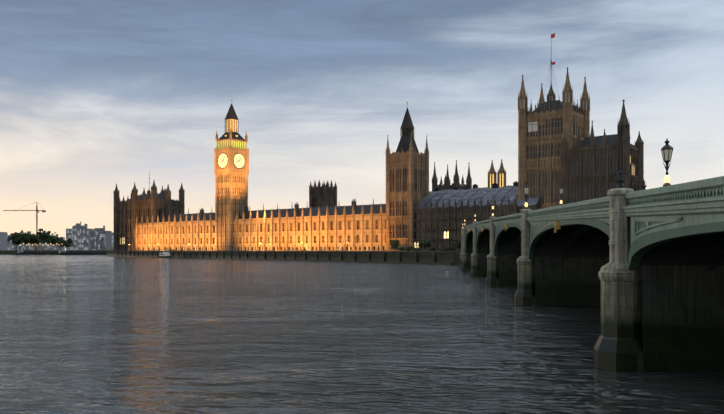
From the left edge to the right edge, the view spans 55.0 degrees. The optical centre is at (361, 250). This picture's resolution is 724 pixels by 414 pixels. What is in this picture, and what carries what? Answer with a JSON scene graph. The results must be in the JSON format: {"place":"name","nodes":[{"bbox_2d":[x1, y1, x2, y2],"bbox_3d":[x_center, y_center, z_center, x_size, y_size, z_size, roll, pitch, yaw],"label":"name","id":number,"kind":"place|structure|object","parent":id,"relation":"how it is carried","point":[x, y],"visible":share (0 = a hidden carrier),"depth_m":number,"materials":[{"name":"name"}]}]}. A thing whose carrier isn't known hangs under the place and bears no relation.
{"place":"outdoors","nodes":[
{"label":"outdoors","id":0,"kind":"place"},
{"bbox_2d":[0,250,460,264],"bbox_3d":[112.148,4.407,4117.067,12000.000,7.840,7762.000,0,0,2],"label":"embankment wall","id":1,"kind":"structure","parent":0,"point":[429,257],"depth_m":359.54,"materials":[{"name":"grey stone"}]},
{"bbox_2d":[0,232,7,249],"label":"office block","id":2,"kind":"structure","parent":1,"relation":"on","point":[3,241],"depth_m":1125.53,"materials":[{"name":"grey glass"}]},
{"bbox_2d":[7,232,22,249],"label":"riverside tree","id":3,"kind":"object","parent":1,"relation":"on","point":[16,241],"visible":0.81,"depth_m":930.41,"materials":[{"name":"green plant"}]},
{"bbox_2d":[3,202,45,249],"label":"tower crane","id":4,"kind":"object","parent":1,"relation":"on","point":[37,210],"visible":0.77,"depth_m":1266.80,"materials":[{"name":"brown metal"}]},
{"bbox_2d":[8,231,42,249],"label":"office block","id":5,"kind":"structure","parent":1,"relation":"on","point":[11,246],"depth_m":1318.37,"materials":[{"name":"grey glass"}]},
{"bbox_2d":[16,230,34,249],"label":"riverside tree","id":6,"kind":"object","parent":1,"relation":"on","point":[25,238],"visible":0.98,"depth_m":923.68,"materials":[{"name":"green plant"}]},
{"bbox_2d":[30,234,41,249],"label":"riverside tree","id":7,"kind":"object","parent":1,"relation":"on","point":[35,241],"visible":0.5,"depth_m":939.38,"materials":[{"name":"green plant"}]},
{"bbox_2d":[35,228,51,243],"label":"riverside tree","id":8,"kind":"object","parent":1,"relation":"on","point":[44,236],"visible":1,"depth_m":919.32,"materials":[{"name":"green plant"}]},
{"bbox_2d":[46,232,59,249],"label":"riverside tree","id":9,"kind":"object","parent":1,"relation":"on","point":[54,240],"visible":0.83,"depth_m":934.39,"materials":[{"name":"green plant"}]},
{"bbox_2d":[43,234,64,249],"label":"office block","id":10,"kind":"structure","parent":1,"relation":"on","point":[47,246],"depth_m":1524.83,"materials":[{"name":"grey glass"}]},
{"bbox_2d":[57,237,66,246],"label":"riverside tree","id":11,"kind":"object","parent":1,"relation":"on","point":[62,243],"visible":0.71,"depth_m":949.99,"materials":[{"name":"green plant"}]},
{"bbox_2d":[65,238,72,247],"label":"riverside tree","id":12,"kind":"object","parent":1,"relation":"on","point":[69,242],"visible":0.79,"depth_m":970.40,"materials":[{"name":"green plant"}]},
{"bbox_2d":[66,224,94,249],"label":"office block","id":13,"kind":"structure","parent":1,"relation":"on","point":[79,236],"depth_m":1069.22,"materials":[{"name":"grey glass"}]},
{"bbox_2d":[90,226,111,249],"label":"office block","id":14,"kind":"structure","parent":1,"relation":"on","point":[100,238],"depth_m":1019.85,"materials":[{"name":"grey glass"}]},
{"bbox_2d":[112,233,113,249],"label":"office block","id":15,"kind":"structure","parent":1,"relation":"on","point":[112,241],"depth_m":1098.39,"materials":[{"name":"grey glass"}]},
{"bbox_2d":[113,177,184,250],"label":"building wing","id":16,"kind":"structure","parent":1,"relation":"on","point":[150,204],"depth_m":636.87,"materials":[{"name":"stone"}]},
{"bbox_2d":[214,90,248,250],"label":"clock tower","id":17,"kind":"structure","parent":1,"relation":"on","point":[231,162],"depth_m":556.26,"materials":[{"name":"stone"}]},
{"bbox_2d":[129,242,348,250],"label":"lamps","id":18,"kind":"object","parent":1,"relation":"on","point":[260,243],"visible":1,"depth_m":511.88,"materials":[{"name":"metal"}]},
{"bbox_2d":[136,198,385,250],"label":"palace facade","id":19,"kind":"structure","parent":1,"relation":"on","point":[362,227],"depth_m":519.82,"materials":[{"name":"stone"}]},
{"bbox_2d":[309,179,336,207],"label":"lantern tower","id":20,"kind":"structure","parent":1,"relation":"on","point":[324,194],"depth_m":562.23,"materials":[{"name":"stone"}]},
{"bbox_2d":[389,240,399,250],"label":"garden tree","id":21,"kind":"object","parent":1,"relation":"on","point":[394,243],"visible":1,"depth_m":298.27,"materials":[{"name":"green plant"}]},
{"bbox_2d":[396,247,407,250],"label":"garden shrub","id":22,"kind":"object","parent":1,"relation":"on","point":[402,249],"visible":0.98,"depth_m":306.36,"materials":[{"name":"green plant"}]},
{"bbox_2d":[385,100,428,250],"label":"spired tower","id":23,"kind":"structure","parent":1,"relation":"on","point":[407,174],"depth_m":449.89,"materials":[{"name":"stone"}]},
{"bbox_2d":[405,246,414,250],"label":"garden shrub","id":24,"kind":"object","parent":1,"relation":"on","point":[409,248],"visible":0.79,"depth_m":314.12,"materials":[{"name":"green plant"}]},
{"bbox_2d":[419,240,430,250],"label":"garden tree","id":25,"kind":"object","parent":1,"relation":"on","point":[425,243],"visible":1,"depth_m":302.20,"materials":[{"name":"green plant"}]},
{"bbox_2d":[435,247,446,250],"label":"garden shrub","id":26,"kind":"object","parent":1,"relation":"on","point":[441,249],"visible":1,"depth_m":290.79,"materials":[{"name":"green plant"}]},
{"bbox_2d":[446,246,455,250],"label":"garden shrub","id":27,"kind":"object","parent":1,"relation":"on","point":[451,248],"visible":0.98,"depth_m":298.25,"materials":[{"name":"green plant"}]},
{"bbox_2d":[432,160,471,190],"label":"spires","id":28,"kind":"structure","parent":1,"relation":"on","point":[446,185],"depth_m":500.97,"materials":[{"name":"stone"}]},
{"bbox_2d":[453,241,460,248],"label":"bush","id":29,"kind":"object","parent":1,"relation":"on","point":[457,244],"visible":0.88,"depth_m":306.08,"materials":[{"name":"green plant"}]},
{"bbox_2d":[413,196,517,250],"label":"building","id":30,"kind":"structure","parent":1,"relation":"on","point":[437,227],"depth_m":428.48,"materials":[{"name":"stone"}]},
{"bbox_2d":[415,181,540,212],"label":"roof","id":31,"kind":"structure","parent":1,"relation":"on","point":[477,194],"depth_m":429.77,"materials":[{"name":"grey metal"}]},
{"bbox_2d":[488,159,505,187],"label":"turrets","id":32,"kind":"object","parent":1,"relation":"on","point":[499,177],"visible":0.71,"depth_m":459.09,"materials":[{"name":"stone"}]},
{"bbox_2d":[561,99,643,204],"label":"palace block","id":33,"kind":"structure","parent":1,"relation":"on","point":[597,163],"depth_m":379.42,"materials":[{"name":"stone"}]},
{"bbox_2d":[0,255,723,413],"bbox_3d":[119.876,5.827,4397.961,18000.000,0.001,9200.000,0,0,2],"label":"river water","id":34,"kind":"structure","parent":0,"point":[92,334],"depth_m":42.47,"materials":[{"name":"grey liquid"}]},
{"bbox_2d":[17,251,48,254],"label":"moored barge","id":35,"kind":"object","parent":34,"relation":"on","point":[28,253],"visible":0.88,"depth_m":887.88,"materials":[{"name":"black metal"}]},
{"bbox_2d":[57,250,104,254],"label":"moored barge","id":36,"kind":"object","parent":34,"relation":"on","point":[62,252],"visible":0.79,"depth_m":865.40,"materials":[{"name":"black metal"}]},
{"bbox_2d":[158,249,171,257],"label":"river cruiser","id":37,"kind":"object","parent":34,"relation":"on","point":[165,254],"visible":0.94,"depth_m":501.61,"materials":[{"name":"white"}]},
{"bbox_2d":[459,188,723,372],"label":"bridge piers","id":38,"kind":"structure","parent":34,"relation":"in","point":[662,318],"depth_m":33.44,"materials":[{"name":"grey stone"}]},
{"bbox_2d":[462,176,723,270],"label":"bridge","id":39,"kind":"structure","parent":38,"relation":"on","point":[679,224],"depth_m":33.31,"materials":[{"name":"green metal"}]},
{"bbox_2d":[462,139,672,227],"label":"street lamps","id":40,"kind":"object","parent":39,"relation":"on","point":[667,150],"visible":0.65,"depth_m":31.24,"materials":[{"name":"black metal"}]},
{"bbox_2d":[0,0,723,249],"label":"sky","id":41,"kind":"structure","parent":0,"point":[96,96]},
{"bbox_2d":[518,33,589,208],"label":"tower","id":42,"kind":"structure","parent":0,"point":[547,127],"depth_m":399.25,"materials":[{"name":"beige stone"}]}
]}

